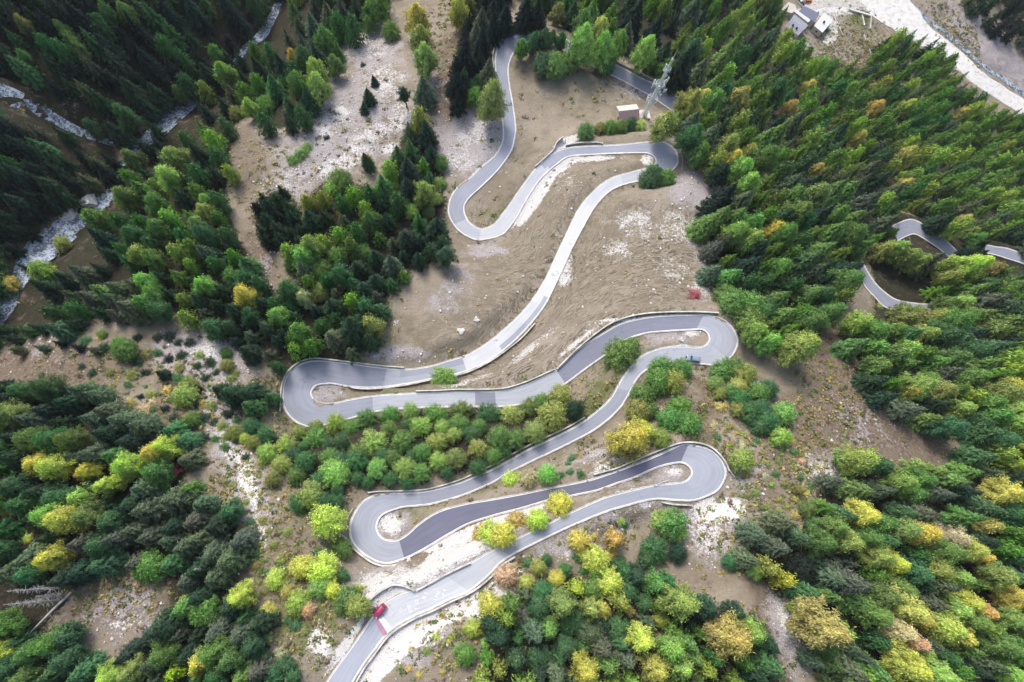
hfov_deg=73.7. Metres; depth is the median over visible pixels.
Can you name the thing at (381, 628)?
road band
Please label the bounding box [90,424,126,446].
spruce tree
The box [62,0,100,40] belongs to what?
spruce tree
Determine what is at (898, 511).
larch tree
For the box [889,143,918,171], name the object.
larch tree
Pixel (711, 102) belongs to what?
larch tree
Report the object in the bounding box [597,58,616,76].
young pine
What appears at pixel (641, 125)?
bush
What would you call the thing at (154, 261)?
larch tree
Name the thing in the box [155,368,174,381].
bush
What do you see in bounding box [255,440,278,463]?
young pine
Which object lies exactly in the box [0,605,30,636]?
larch tree
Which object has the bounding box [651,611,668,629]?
young pine
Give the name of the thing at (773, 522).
spruce tree
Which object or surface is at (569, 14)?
spruce tree
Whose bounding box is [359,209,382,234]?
larch tree
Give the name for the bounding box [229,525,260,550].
spruce tree
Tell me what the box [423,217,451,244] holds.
spruce tree
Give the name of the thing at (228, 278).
young pine
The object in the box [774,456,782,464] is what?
bush
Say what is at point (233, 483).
bush
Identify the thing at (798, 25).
shed
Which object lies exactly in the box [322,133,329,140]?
bush
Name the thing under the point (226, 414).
bush
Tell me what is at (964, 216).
larch tree
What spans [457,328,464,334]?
boulder
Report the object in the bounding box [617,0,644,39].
spruce tree
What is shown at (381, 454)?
young pine
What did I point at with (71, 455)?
spruce tree
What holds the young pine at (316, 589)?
on the hillside
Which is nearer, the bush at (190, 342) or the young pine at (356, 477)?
the young pine at (356, 477)
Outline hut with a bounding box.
[615,104,638,120]
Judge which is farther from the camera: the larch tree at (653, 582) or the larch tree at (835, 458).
the larch tree at (835, 458)
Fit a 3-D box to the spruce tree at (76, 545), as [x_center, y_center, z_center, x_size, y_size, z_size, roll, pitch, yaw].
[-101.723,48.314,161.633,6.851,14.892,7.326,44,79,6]
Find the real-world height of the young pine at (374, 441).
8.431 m
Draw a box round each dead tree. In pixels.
[3,597,59,608]
[8,585,64,595]
[35,592,65,601]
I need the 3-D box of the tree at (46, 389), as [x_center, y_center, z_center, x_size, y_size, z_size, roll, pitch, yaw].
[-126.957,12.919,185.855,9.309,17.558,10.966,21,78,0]
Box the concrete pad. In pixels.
[639,110,650,117]
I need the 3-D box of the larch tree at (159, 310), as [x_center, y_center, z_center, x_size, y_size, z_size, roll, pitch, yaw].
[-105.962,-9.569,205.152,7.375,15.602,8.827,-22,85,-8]
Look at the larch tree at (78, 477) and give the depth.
173.09 m
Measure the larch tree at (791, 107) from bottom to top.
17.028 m
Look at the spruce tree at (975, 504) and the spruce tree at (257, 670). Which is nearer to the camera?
the spruce tree at (257, 670)
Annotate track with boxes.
[799,0,864,10]
[820,12,838,45]
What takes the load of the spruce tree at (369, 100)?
on the hillside
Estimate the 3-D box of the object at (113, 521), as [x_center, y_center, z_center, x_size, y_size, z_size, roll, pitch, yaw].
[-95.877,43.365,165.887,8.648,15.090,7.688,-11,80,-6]
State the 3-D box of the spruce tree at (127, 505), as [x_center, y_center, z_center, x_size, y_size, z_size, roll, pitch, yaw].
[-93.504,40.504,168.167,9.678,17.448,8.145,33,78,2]
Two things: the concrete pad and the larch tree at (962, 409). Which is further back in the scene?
the concrete pad
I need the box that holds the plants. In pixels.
[0,0,1020,681]
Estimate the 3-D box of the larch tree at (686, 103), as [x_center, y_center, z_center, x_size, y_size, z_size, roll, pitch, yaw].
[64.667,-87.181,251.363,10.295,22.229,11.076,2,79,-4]
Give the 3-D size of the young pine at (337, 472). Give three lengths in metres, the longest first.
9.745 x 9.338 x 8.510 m
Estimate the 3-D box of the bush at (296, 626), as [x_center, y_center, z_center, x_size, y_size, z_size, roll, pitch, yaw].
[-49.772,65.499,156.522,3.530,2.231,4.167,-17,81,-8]
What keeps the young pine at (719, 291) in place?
on the hillside
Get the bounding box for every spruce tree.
[0,118,28,141]
[0,162,38,192]
[0,193,38,220]
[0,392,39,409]
[0,427,26,445]
[0,448,39,472]
[0,559,32,586]
[2,134,38,162]
[3,53,46,90]
[9,540,57,567]
[11,411,57,432]
[19,478,68,498]
[24,136,64,165]
[28,279,64,302]
[30,402,66,419]
[32,175,69,201]
[34,529,69,546]
[36,661,73,681]
[42,320,80,344]
[43,559,88,590]
[48,0,77,35]
[51,394,89,415]
[52,271,80,291]
[61,445,89,467]
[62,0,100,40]
[64,527,101,556]
[65,381,103,407]
[65,553,101,582]
[66,648,110,681]
[67,265,102,291]
[76,291,106,308]
[76,441,113,469]
[78,411,110,429]
[82,384,119,406]
[84,549,131,578]
[85,227,120,250]
[89,284,115,306]
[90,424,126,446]
[92,398,131,421]
[93,32,129,65]
[93,161,124,188]
[98,445,139,465]
[99,519,138,549]
[100,293,131,310]
[102,120,135,150]
[103,280,136,297]
[105,309,128,325]
[106,409,148,434]
[112,636,145,664]
[114,298,153,326]
[115,431,154,452]
[115,493,149,521]
[119,75,157,113]
[119,519,154,541]
[123,550,149,570]
[126,412,165,440]
[128,491,172,527]
[129,179,152,205]
[130,476,169,501]
[132,621,160,653]
[134,92,164,125]
[135,520,167,549]
[138,656,169,673]
[146,82,177,115]
[147,604,190,644]
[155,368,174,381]
[158,529,190,552]
[159,479,200,515]
[159,512,191,536]
[159,552,191,576]
[160,0,191,37]
[162,419,191,439]
[169,592,192,619]
[172,531,203,561]
[174,431,204,451]
[175,640,203,664]
[176,566,204,592]
[177,447,209,472]
[182,510,214,532]
[184,0,211,33]
[184,524,218,552]
[185,556,215,580]
[187,582,223,605]
[188,141,214,169]
[190,292,216,311]
[192,493,220,515]
[195,244,227,267]
[198,61,225,94]
[199,533,231,565]
[204,563,237,591]
[204,617,235,642]
[205,513,238,538]
[211,380,231,398]
[216,544,255,573]
[219,382,246,410]
[219,595,252,621]
[225,302,244,326]
[227,4,253,42]
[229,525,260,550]
[230,615,253,643]
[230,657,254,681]
[237,256,264,276]
[239,343,264,366]
[239,380,269,404]
[241,397,268,417]
[247,652,278,681]
[250,54,270,85]
[250,606,280,635]
[255,296,272,322]
[265,73,287,104]
[265,392,282,407]
[273,52,289,79]
[296,262,318,284]
[300,86,320,118]
[301,209,323,234]
[303,11,320,45]
[311,44,328,76]
[320,1,333,37]
[322,297,346,318]
[322,327,348,353]
[339,314,366,349]
[347,260,373,281]
[347,277,359,293]
[353,281,373,304]
[359,101,369,115]
[361,153,374,173]
[361,332,382,353]
[362,87,377,108]
[366,274,386,293]
[367,250,385,270]
[370,74,379,87]
[372,302,391,321]
[373,174,396,202]
[380,255,408,280]
[390,145,409,173]
[395,85,411,106]
[396,158,424,187]
[397,228,419,255]
[399,176,417,204]
[411,72,438,110]
[415,119,439,150]
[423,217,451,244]
[448,34,476,77]
[469,22,480,46]
[471,6,489,31]
[471,25,493,60]
[478,57,498,88]
[478,608,497,630]
[484,616,511,647]
[485,0,499,27]
[485,9,505,49]
[498,0,515,38]
[513,0,534,35]
[518,615,544,644]
[527,0,546,32]
[527,659,547,681]
[539,612,559,641]
[545,655,566,681]
[560,0,579,32]
[587,0,598,26]
[587,633,611,658]
[609,633,627,650]
[612,645,637,669]
[617,0,637,18]
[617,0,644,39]
[621,20,633,56]
[622,560,644,585]
[634,13,662,50]
[648,39,671,77]
[664,48,691,94]
[668,0,683,19]
[676,110,700,135]
[678,625,697,651]
[679,0,701,31]
[682,55,708,95]
[684,647,702,667]
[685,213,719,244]
[690,593,718,622]
[694,196,725,219]
[694,264,723,287]
[697,240,722,262]
[700,77,717,92]
[701,121,720,158]
[701,182,737,210]
[702,205,730,236]
[705,50,729,81]
[710,36,738,66]
[715,268,742,287]
[717,207,746,232]
[719,598,745,621]
[726,256,762,282]
[728,545,759,571]
[730,190,753,214]
[732,519,769,548]
[735,660,768,681]
[736,239,769,262]
[749,648,786,679]
[750,127,774,151]
[753,70,771,95]
[755,629,781,654]
[757,508,798,536]
[760,290,791,308]
[760,533,792,558]
[763,209,794,224]
[766,120,790,148]
[766,306,797,329]
[772,171,804,194]
[775,526,811,549]
[780,109,807,139]
[782,552,819,585]
[782,579,820,602]
[786,251,822,276]
[790,263,828,284]
[795,645,825,668]
[798,174,822,188]
[801,241,837,264]
[807,205,835,229]
[808,555,848,586]
[811,472,846,494]
[811,558,875,596]
[811,582,843,603]
[812,127,838,155]
[815,654,845,673]
[821,221,846,243]
[823,122,849,148]
[824,503,858,522]
[826,177,848,206]
[826,651,870,681]
[829,338,871,361]
[830,261,865,274]
[831,589,873,615]
[832,475,875,502]
[834,179,861,204]
[836,641,864,658]
[842,210,866,230]
[843,240,875,261]
[848,190,883,216]
[849,371,891,392]
[850,222,878,239]
[851,158,882,181]
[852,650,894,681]
[858,169,895,194]
[862,388,900,410]
[864,478,897,503]
[864,526,901,549]
[868,213,902,236]
[872,181,907,207]
[882,398,929,422]
[883,358,920,376]
[886,498,943,523]
[891,326,924,344]
[895,484,954,504]
[897,457,951,483]
[902,252,946,282]
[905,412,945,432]
[907,395,954,414]
[908,581,938,594]
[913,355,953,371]
[915,206,930,217]
[915,592,950,612]
[917,631,948,653]
[919,365,966,382]
[921,212,960,236]
[922,642,964,666]
[929,578,962,596]
[933,465,972,489]
[938,503,989,528]
[941,485,984,504]
[943,461,983,480]
[943,642,987,658]
[944,283,991,299]
[947,445,1000,468]
[950,495,1007,516]
[951,421,1010,448]
[954,246,980,257]
[955,356,1006,370]
[959,657,995,679]
[960,306,1001,327]
[963,240,991,250]
[964,525,1006,548]
[966,326,993,339]
[968,292,1013,310]
[969,649,1012,673]
[970,250,988,256]
[973,337,1017,357]
[976,299,1023,318]
[984,312,1023,337]
[990,557,1023,585]
[996,544,1023,566]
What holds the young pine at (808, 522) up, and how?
on the hillside
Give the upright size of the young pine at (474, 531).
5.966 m
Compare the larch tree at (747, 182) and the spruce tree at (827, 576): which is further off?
the larch tree at (747, 182)
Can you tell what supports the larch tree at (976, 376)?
on the hillside
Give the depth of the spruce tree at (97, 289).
205.67 m
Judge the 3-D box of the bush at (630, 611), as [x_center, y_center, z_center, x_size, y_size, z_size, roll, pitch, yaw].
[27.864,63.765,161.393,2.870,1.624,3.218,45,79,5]
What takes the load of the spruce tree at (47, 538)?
on the hillside
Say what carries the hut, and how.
on the hillside
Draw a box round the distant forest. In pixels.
[0,0,1023,681]
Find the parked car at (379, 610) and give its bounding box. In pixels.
[372,603,386,618]
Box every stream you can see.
[0,0,282,324]
[0,83,138,149]
[910,1,1023,95]
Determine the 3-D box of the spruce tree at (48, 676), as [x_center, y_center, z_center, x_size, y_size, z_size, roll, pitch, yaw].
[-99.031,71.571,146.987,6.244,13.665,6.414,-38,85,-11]
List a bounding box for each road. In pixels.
[282,30,737,681]
[859,266,930,310]
[892,219,956,258]
[985,245,1023,262]
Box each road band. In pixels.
[375,619,386,635]
[379,616,391,631]
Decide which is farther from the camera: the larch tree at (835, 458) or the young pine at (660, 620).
the larch tree at (835, 458)
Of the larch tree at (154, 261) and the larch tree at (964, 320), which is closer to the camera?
the larch tree at (154, 261)
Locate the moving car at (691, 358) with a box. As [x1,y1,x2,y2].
[686,354,700,362]
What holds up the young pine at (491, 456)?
on the hillside
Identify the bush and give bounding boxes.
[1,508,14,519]
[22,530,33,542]
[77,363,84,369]
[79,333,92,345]
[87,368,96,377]
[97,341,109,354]
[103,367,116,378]
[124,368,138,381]
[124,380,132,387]
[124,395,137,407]
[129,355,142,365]
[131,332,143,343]
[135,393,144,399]
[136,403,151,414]
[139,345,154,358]
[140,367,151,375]
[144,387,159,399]
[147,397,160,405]
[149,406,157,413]
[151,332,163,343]
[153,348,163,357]
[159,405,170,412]
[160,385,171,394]
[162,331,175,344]
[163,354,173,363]
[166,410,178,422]
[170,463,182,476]
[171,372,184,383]
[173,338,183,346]
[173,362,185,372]
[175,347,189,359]
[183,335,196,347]
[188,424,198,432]
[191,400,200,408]
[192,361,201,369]
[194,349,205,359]
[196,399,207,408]
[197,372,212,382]
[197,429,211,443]
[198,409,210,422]
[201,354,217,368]
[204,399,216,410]
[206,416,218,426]
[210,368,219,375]
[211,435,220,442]
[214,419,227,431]
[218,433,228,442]
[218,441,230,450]
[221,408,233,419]
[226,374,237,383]
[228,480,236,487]
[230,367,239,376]
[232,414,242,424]
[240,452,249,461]
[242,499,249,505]
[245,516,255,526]
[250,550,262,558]
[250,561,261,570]
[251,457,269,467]
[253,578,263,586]
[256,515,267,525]
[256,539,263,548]
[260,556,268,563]
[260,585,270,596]
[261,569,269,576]
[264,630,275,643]
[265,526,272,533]
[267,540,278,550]
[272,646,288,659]
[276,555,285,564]
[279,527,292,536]
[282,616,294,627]
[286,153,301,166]
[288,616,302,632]
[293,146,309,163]
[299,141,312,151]
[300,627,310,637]
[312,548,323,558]
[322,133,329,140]
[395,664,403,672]
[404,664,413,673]
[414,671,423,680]
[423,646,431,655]
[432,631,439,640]
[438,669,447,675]
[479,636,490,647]
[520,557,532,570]
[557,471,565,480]
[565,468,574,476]
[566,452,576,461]
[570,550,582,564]
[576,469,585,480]
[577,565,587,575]
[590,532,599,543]
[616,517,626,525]
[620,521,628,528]
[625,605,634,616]
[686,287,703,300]
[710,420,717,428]
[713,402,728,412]
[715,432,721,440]
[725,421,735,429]
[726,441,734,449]
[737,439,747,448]
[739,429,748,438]
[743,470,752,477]
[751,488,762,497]
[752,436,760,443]
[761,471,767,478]
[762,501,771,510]
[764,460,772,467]
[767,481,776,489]
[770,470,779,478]
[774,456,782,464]
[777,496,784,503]
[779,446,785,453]
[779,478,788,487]
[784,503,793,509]
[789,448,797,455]
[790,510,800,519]
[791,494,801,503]
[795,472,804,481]
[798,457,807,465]
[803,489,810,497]
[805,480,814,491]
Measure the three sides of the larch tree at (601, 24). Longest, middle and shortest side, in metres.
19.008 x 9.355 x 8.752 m
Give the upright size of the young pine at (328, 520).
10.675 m
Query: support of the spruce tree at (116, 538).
on the hillside
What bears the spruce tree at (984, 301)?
on the hillside
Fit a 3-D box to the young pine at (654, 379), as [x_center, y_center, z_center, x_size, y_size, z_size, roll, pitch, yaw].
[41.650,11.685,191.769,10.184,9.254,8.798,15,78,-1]
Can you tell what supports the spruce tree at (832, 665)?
on the hillside
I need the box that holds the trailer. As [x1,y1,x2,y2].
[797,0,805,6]
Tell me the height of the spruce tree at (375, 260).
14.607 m
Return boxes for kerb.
[282,31,1022,681]
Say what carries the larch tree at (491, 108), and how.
on the hillside
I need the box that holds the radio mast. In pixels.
[642,51,676,115]
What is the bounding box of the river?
[857,0,1023,114]
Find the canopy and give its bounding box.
[789,10,809,23]
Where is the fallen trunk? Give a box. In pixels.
[28,591,71,634]
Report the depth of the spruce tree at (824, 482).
174.00 m
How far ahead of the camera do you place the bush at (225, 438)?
188.67 m
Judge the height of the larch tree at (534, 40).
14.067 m
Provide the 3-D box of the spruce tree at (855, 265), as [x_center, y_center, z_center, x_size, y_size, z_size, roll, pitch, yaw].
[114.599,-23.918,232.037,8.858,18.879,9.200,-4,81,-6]
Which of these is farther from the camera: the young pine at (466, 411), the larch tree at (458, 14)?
the larch tree at (458, 14)
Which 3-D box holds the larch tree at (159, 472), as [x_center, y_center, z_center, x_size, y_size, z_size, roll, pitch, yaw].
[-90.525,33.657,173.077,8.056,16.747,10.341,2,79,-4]
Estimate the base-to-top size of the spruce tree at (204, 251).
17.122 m
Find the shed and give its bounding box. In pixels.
[784,14,807,37]
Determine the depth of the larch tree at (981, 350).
234.38 m
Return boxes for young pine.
[1,274,20,292]
[53,234,72,252]
[96,328,107,339]
[108,335,126,348]
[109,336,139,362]
[130,548,169,584]
[131,571,149,582]
[169,382,200,408]
[178,374,200,390]
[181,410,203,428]
[186,593,220,627]
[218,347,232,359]
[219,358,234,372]
[220,264,238,286]
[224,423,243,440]
[227,105,243,120]
[238,431,249,443]
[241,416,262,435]
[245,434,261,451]
[252,647,274,662]
[255,94,275,115]
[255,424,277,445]
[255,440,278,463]
[258,600,278,617]
[261,469,282,488]
[263,565,289,592]
[265,662,284,681]
[269,453,293,474]
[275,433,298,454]
[275,654,298,675]
[277,73,289,89]
[278,296,300,314]
[279,584,298,599]
[280,446,300,464]
[282,258,296,273]
[282,665,301,681]
[283,586,311,618]
[286,466,306,486]
[287,492,308,514]
[287,554,317,580]
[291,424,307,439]
[293,450,317,472]
[295,478,324,510]
[297,441,309,452]
[300,601,316,618]
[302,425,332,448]
[305,549,340,584]
[306,576,330,602]
[307,419,323,429]
[307,502,349,542]
[308,257,332,282]
[310,281,329,302]
[310,470,330,488]
[313,492,332,510]
[317,447,337,467]
[317,455,351,488]
[322,438,334,449]
[323,179,341,198]
[324,245,350,267]
[324,579,341,600]
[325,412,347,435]
[326,167,353,193]
[329,493,344,508]
[329,536,353,560]
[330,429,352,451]
[331,482,343,495]
[332,593,349,619]
[333,583,364,614]
[334,449,349,466]
[334,566,350,583]
[341,417,363,434]
[343,593,374,621]
[344,447,372,472]
[346,439,370,460]
[350,470,365,486]
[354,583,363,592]
[355,406,380,427]
[356,241,371,260]
[358,427,389,458]
[360,474,375,488]
[366,457,387,479]
[373,447,391,463]
[378,405,400,421]
[380,19,401,43]
[380,419,400,439]
[382,470,398,487]
[384,447,401,467]
[389,180,398,192]
[389,428,415,457]
[392,457,416,480]
[398,474,415,489]
[400,419,412,429]
[402,401,419,419]
[404,203,419,220]
[404,448,418,462]
[407,416,433,437]
[412,462,431,482]
[413,439,432,462]
[421,203,434,219]
[422,401,449,423]
[425,431,448,452]
[427,450,447,472]
[430,365,456,384]
[432,176,447,190]
[433,154,449,171]
[434,191,443,205]
[434,418,450,435]
[439,463,454,481]
[444,426,464,444]
[445,447,468,469]
[448,399,474,419]
[448,413,471,431]
[451,640,477,668]
[462,425,480,443]
[462,616,482,638]
[465,85,484,107]
[467,438,489,459]
[468,78,477,87]
[468,455,487,476]
[469,521,489,540]
[471,418,487,434]
[474,73,484,87]
[474,517,501,548]
[475,401,502,422]
[476,588,505,618]
[484,445,501,465]
[485,424,511,450]
[489,519,517,550]
[492,561,519,590]
[498,404,514,421]
[498,405,524,424]
[500,444,512,458]
[500,469,522,486]
[502,509,526,528]
[506,426,525,451]
[517,397,538,418]
[517,573,534,590]
[518,468,537,488]
[522,419,546,444]
[523,591,551,621]
[524,508,551,533]
[524,643,552,668]
[529,558,547,577]
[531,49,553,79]
[531,392,550,412]
[531,578,553,599]
[535,399,568,432]
[536,462,559,485]
[540,553,552,565]
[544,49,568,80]
[544,489,574,519]
[546,382,572,405]
[547,568,565,587]
[550,633,576,661]
[556,562,572,579]
[557,606,585,637]
[562,53,578,75]
[564,396,584,420]
[566,527,593,554]
[575,617,607,648]
[576,121,595,141]
[577,545,596,563]
[581,542,612,573]
[581,578,603,600]
[587,560,605,580]
[593,120,606,135]
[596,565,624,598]
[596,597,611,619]
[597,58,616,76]
[600,334,637,372]
[604,119,618,134]
[604,612,631,639]
[607,549,619,560]
[609,555,627,572]
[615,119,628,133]
[615,562,632,581]
[617,577,640,603]
[618,337,643,358]
[622,398,652,424]
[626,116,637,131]
[629,381,657,404]
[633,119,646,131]
[634,591,654,613]
[636,547,656,569]
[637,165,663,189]
[638,532,670,564]
[643,365,672,398]
[644,401,660,419]
[647,354,674,374]
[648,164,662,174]
[648,426,673,449]
[649,509,667,536]
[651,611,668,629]
[653,506,689,544]
[655,405,684,432]
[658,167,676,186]
[661,368,687,396]
[664,523,688,543]
[665,394,694,414]
[666,541,688,565]
[670,357,695,379]
[672,409,705,438]
[704,375,726,390]
[707,359,734,383]
[710,282,734,301]
[712,387,726,400]
[717,286,748,318]
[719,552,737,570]
[721,356,744,377]
[724,383,739,398]
[727,377,748,394]
[727,390,751,405]
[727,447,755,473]
[728,401,744,420]
[730,360,760,387]
[731,304,767,333]
[738,288,770,318]
[738,400,763,426]
[745,564,762,581]
[746,381,770,403]
[748,417,769,437]
[752,398,772,414]
[758,378,781,400]
[759,295,780,322]
[759,409,781,433]
[768,425,793,447]
[770,401,797,427]
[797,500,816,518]
[802,516,822,532]
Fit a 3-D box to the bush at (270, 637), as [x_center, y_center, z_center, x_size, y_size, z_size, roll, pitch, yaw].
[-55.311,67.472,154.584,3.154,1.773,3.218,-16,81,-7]
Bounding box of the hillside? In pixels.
[0,0,1023,681]
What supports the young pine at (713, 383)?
on the hillside
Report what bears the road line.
on the road at (704, 464)
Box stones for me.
[0,0,983,680]
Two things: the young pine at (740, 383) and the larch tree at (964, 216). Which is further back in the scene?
the larch tree at (964, 216)
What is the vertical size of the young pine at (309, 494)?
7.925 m
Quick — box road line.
[283,39,1023,681]
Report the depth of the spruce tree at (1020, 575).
170.50 m
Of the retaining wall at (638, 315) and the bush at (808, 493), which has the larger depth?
the retaining wall at (638, 315)
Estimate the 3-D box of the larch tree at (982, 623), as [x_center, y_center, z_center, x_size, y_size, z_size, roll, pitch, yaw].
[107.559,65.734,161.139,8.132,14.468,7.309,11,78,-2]
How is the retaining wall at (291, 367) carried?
on the hillside
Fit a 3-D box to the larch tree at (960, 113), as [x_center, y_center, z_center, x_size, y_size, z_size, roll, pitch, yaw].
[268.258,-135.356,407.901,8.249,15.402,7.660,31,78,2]
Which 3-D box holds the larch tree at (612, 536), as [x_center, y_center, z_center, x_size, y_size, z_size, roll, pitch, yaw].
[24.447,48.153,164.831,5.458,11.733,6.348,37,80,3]
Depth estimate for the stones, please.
218.58 m
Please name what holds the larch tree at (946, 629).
on the hillside
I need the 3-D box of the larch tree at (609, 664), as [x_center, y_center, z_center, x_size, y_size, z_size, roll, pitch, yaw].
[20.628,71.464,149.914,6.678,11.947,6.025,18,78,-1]
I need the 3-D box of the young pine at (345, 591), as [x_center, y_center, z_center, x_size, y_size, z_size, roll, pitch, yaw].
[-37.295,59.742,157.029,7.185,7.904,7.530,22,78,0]
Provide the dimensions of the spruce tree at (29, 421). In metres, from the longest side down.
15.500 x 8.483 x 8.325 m
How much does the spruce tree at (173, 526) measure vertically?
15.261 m
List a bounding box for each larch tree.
[0,397,35,430]
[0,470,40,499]
[0,539,23,562]
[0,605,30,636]
[0,637,18,660]
[0,650,26,681]
[2,492,42,519]
[3,659,49,681]
[6,380,38,404]
[10,423,54,453]
[10,631,50,666]
[11,562,50,586]
[12,13,35,35]
[16,48,33,64]
[21,449,59,481]
[26,259,61,282]
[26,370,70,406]
[27,498,67,535]
[30,425,73,455]
[32,537,77,572]
[32,621,74,657]
[33,450,78,481]
[39,481,76,507]
[40,500,89,534]
[46,640,94,676]
[51,618,86,648]
[52,19,72,36]
[52,424,91,453]
[60,27,85,53]
[65,482,100,509]
[66,500,107,531]
[68,37,92,63]
[72,472,92,480]
[74,461,105,483]
[79,206,114,233]
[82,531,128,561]
[89,474,126,499]
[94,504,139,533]
[95,657,125,681]
[97,0,118,25]
[107,474,128,491]
[108,450,147,482]
[110,185,145,218]
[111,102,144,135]
[114,651,153,681]
[115,0,140,26]
[119,223,148,250]
[120,148,148,176]
[126,242,148,269]
[128,291,163,317]
[130,271,163,291]
[137,434,171,465]
[139,453,176,492]
[140,281,164,301]
[141,248,168,272]
[142,189,175,218]
[143,298,173,323]
[146,216,175,241]
[147,635,183,670]
[150,434,187,461]
[153,165,170,182]
[155,164,184,200]
[157,145,191,175]
[171,82,189,104]
[187,214,211,232]
[187,223,223,248]
[187,646,211,680]
[191,274,220,296]
[193,202,219,226]
[195,630,231,670]
[198,193,215,207]
[200,316,228,342]
[203,662,231,681]
[205,43,227,65]
[212,60,240,90]
[213,641,249,674]
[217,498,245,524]
[222,578,259,609]
[229,266,261,288]
[233,282,263,308]
[239,96,260,119]
[240,303,267,329]
[240,629,269,658]
[266,306,291,329]
[273,278,301,305]
[285,317,313,347]
[286,47,298,63]
[286,69,313,103]
[290,247,322,269]
[293,44,315,74]
[295,288,314,308]
[297,233,329,259]
[306,55,329,83]
[306,69,333,106]
[311,25,339,57]
[325,53,347,80]
[326,259,356,289]
[353,293,376,317]
[359,0,386,23]
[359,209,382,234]
[361,310,387,338]
[362,14,376,35]
[402,1,433,35]
[408,24,432,50]
[410,40,439,80]
[412,179,437,210]
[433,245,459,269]
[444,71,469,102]
[447,0,470,31]
[464,0,477,14]
[476,76,514,124]
[503,644,526,672]
[513,38,530,60]
[526,30,543,55]
[538,27,553,52]
[545,584,578,620]
[547,1,565,26]
[550,29,556,44]
[553,31,566,51]
[563,21,598,69]
[568,648,602,681]
[569,7,594,43]
[576,595,600,623]
[588,27,617,73]
[591,15,609,42]
[594,652,621,679]
[602,415,650,465]
[602,526,624,551]
[610,29,627,62]
[623,620,657,652]
[627,34,658,73]
[629,417,656,446]
[635,651,672,681]
[640,566,667,595]
[642,57,656,72]
[647,109,679,142]
[650,622,687,663]
[654,580,702,624]
[662,653,694,681]
[671,86,703,122]
[673,122,704,157]
[675,37,704,70]
[685,105,703,120]
[687,139,711,169]
[697,87,711,104]
[699,85,727,120]
[701,607,754,661]
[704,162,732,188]
[704,617,729,647]
[711,131,739,159]
[711,234,732,254]
[717,219,749,250]
[722,149,745,167]
[726,153,753,185]
[728,85,750,113]
[730,171,763,197]
[731,612,768,650]
[732,227,765,256]
[735,212,765,233]
[736,316,768,348]
[742,142,757,157]
[747,142,780,177]
[747,329,782,357]
[760,87,772,105]
[761,216,787,239]
[763,256,792,284]
[764,77,790,112]
[764,221,798,251]
[774,328,822,368]
[777,99,798,118]
[778,197,813,225]
[779,183,807,208]
[784,594,856,650]
[790,282,826,308]
[790,308,831,334]
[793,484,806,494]
[797,78,817,97]
[802,181,832,211]
[803,521,837,558]
[805,162,824,177]
[810,640,840,661]
[811,284,837,308]
[811,301,847,329]
[811,510,850,539]
[820,203,851,230]
[826,266,866,292]
[832,447,857,473]
[833,221,869,256]
[833,441,883,477]
[834,527,866,555]
[835,308,875,337]
[842,497,882,528]
[846,129,868,148]
[847,253,863,263]
[851,593,894,629]
[852,524,884,549]
[853,541,899,569]
[855,316,895,340]
[856,354,892,377]
[857,576,903,608]
[859,336,890,357]
[864,99,885,118]
[864,457,895,476]
[867,240,894,263]
[867,513,899,534]
[873,343,910,370]
[873,610,919,645]
[875,464,921,498]
[878,548,911,576]
[878,637,934,681]
[880,322,911,343]
[881,501,919,519]
[881,574,920,598]
[882,239,911,264]
[883,227,899,238]
[883,579,933,626]
[885,301,915,318]
[886,310,921,326]
[887,516,922,546]
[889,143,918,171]
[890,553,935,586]
[891,247,922,273]
[891,632,931,653]
[892,177,914,190]
[892,336,922,359]
[895,371,938,401]
[896,98,917,116]
[896,384,923,401]
[896,462,938,488]
[896,486,932,505]
[898,603,936,633]
[899,252,933,273]
[902,519,945,550]
[911,303,928,318]
[912,322,941,344]
[915,368,941,380]
[915,550,957,587]
[916,310,944,325]
[916,650,960,681]
[917,608,970,648]
[918,538,971,564]
[921,320,966,350]
[923,304,976,333]
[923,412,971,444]
[925,373,960,400]
[926,293,963,310]
[928,265,966,288]
[929,306,952,313]
[933,345,974,367]
[933,520,973,547]
[938,593,973,620]
[940,332,974,349]
[941,396,978,420]
[942,254,985,282]
[943,585,986,612]
[944,624,978,652]
[945,564,976,586]
[948,293,976,309]
[949,603,994,635]
[950,107,970,122]
[950,304,986,326]
[951,339,994,364]
[951,366,994,389]
[958,214,972,218]
[958,534,990,562]
[961,225,981,240]
[963,232,987,248]
[963,411,995,437]
[967,553,996,565]
[970,253,995,272]
[971,515,1007,535]
[971,559,1020,594]
[972,621,1023,660]
[973,277,1006,296]
[974,390,1008,411]
[975,319,1014,340]
[975,379,1023,403]
[976,405,1015,426]
[976,472,1023,508]
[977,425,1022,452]
[977,599,999,620]
[981,259,1007,279]
[987,582,1023,609]
[989,503,1023,526]
[989,654,1023,681]
[994,606,1023,635]
[994,633,1023,666]
[995,408,1023,435]
[998,399,1023,417]
[999,375,1023,398]
[1001,275,1023,294]
[1007,303,1023,316]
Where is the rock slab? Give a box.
[59,194,97,220]
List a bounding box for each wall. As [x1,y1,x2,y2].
[279,357,403,410]
[341,534,395,566]
[347,380,429,389]
[355,556,514,681]
[368,417,584,492]
[370,583,414,598]
[416,368,554,391]
[416,562,470,590]
[453,323,534,376]
[535,136,563,166]
[556,311,718,368]
[565,142,602,146]
[593,441,729,474]
[616,61,675,94]
[661,501,691,505]
[848,8,872,16]
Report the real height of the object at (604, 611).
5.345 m
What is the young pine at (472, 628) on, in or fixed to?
on the hillside
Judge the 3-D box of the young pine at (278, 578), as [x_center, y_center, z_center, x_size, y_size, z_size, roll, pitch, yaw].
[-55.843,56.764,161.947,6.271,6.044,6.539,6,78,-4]
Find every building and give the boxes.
[780,2,796,16]
[799,6,818,27]
[810,12,832,35]
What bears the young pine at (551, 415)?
on the hillside

